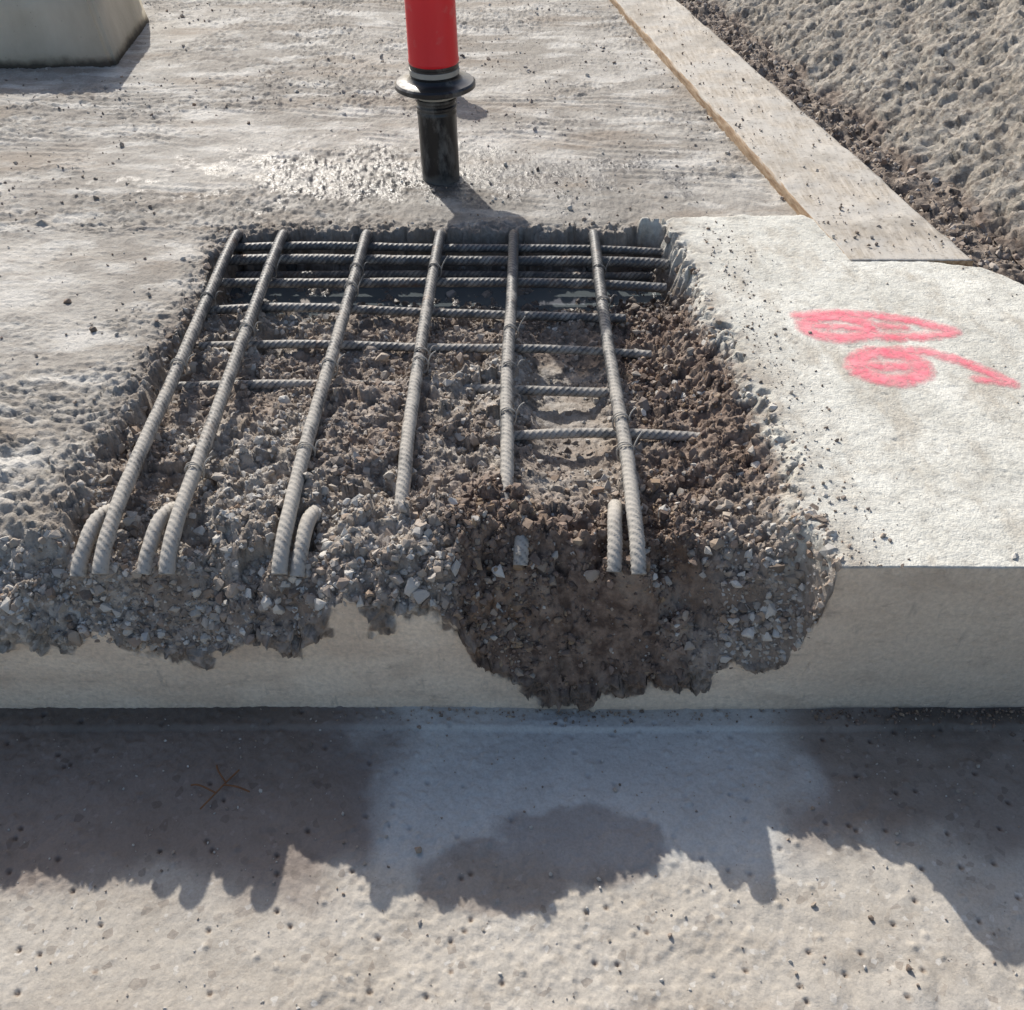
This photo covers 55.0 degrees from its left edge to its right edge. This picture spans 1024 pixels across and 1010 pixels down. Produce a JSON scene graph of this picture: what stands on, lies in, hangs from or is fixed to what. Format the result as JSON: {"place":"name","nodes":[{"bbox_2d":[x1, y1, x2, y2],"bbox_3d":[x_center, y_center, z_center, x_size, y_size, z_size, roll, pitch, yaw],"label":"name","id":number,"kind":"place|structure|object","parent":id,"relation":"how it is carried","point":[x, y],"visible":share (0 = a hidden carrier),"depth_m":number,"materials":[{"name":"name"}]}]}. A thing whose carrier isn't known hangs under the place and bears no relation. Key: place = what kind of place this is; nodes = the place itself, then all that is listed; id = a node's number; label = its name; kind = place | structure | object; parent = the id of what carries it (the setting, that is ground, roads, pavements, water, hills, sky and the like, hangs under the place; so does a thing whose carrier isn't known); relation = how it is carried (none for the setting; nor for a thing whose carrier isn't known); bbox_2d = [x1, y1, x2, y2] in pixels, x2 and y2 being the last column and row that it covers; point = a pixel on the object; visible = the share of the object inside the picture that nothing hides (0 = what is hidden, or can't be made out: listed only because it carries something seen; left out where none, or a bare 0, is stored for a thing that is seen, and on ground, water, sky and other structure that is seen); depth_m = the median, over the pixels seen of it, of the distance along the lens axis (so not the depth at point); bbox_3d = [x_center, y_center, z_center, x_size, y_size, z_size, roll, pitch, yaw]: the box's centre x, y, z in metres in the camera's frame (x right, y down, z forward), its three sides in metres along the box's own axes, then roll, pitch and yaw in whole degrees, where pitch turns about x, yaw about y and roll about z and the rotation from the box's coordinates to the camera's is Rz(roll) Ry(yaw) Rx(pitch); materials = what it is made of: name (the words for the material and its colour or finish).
{"place":"outdoors","nodes":[
{"label":"outdoors","id":0,"kind":"place"},
{"bbox_2d":[0,706,1023,1009],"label":"ground","id":1,"kind":"structure","parent":0,"point":[672,842],"depth_m":1.44,"materials":[{"name":"concrete"}]},
{"bbox_2d":[191,765,249,809],"bbox_3d":[-0.456,0.433,1.527,0.077,0.009,0.073,-21,45,-22],"label":"dry twig","id":2,"kind":"object","parent":1,"relation":"on","point":[214,792],"visible":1,"depth_m":1.52,"materials":[{"name":"brown wood"}]},
{"bbox_2d":[0,0,1023,711],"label":"concrete slab","id":3,"kind":"structure","parent":1,"relation":"on","point":[936,620],"depth_m":1.87,"materials":[{"name":"grey concrete"}]},
{"bbox_2d":[0,0,148,68],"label":"concrete block","id":4,"kind":"structure","parent":3,"relation":"on","point":[36,34],"depth_m":3.21,"materials":[{"name":"grey concrete"}]},
{"bbox_2d":[70,229,700,576],"bbox_3d":[-0.142,-0.244,1.922,1.106,0.158,1.129,0,41,0],"label":"rebar grid","id":5,"kind":"object","parent":3,"relation":"on","point":[351,281],"visible":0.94,"depth_m":1.92,"materials":[{"name":"metal"}]},
{"bbox_2d":[0,227,843,690],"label":"concrete rubble","id":6,"kind":"object","parent":3,"relation":"on","point":[214,625],"visible":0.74,"depth_m":1.56,"materials":[{"name":"concrete"}]},
{"bbox_2d":[395,0,475,185],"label":"post","id":7,"kind":"object","parent":3,"relation":"on","point":[434,82],"visible":0.98,"depth_m":2.34,"materials":[{"name":"red metal"}]},
{"bbox_2d":[230,271,664,319],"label":"puddle","id":8,"kind":"object","parent":3,"relation":"on","point":[559,298],"visible":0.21,"depth_m":2.27,"materials":[{"name":"grey liquid"}]},
{"bbox_2d":[0,0,1023,567],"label":"gravel","id":9,"kind":"structure","parent":3,"relation":"on","point":[874,162],"depth_m":2.60,"materials":[{"name":"grey gravel"}]},
{"bbox_2d":[609,0,972,266],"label":"timber plank","id":10,"kind":"object","parent":3,"relation":"on","point":[835,163],"visible":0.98,"depth_m":2.63,"materials":[{"name":"brown wood"}]},
{"bbox_2d":[695,0,1023,267],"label":"embankment","id":11,"kind":"structure","parent":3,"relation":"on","point":[933,88],"depth_m":2.84,"materials":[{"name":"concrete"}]},
{"bbox_2d":[793,310,1014,385],"bbox_3d":[0.739,-0.302,1.880,0.477,0.005,0.360,0,41,0],"label":"spray paint marking","id":12,"kind":"object","parent":3,"relation":"on","point":[857,361],"visible":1,"depth_m":1.87,"materials":[{"name":"paint"}]},
{"bbox_2d":[0,707,1023,1009],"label":"pebbles","id":13,"kind":"object","parent":1,"relation":"on","point":[870,917],"visible":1,"depth_m":1.58,"materials":[{"name":"stone"}]}
]}

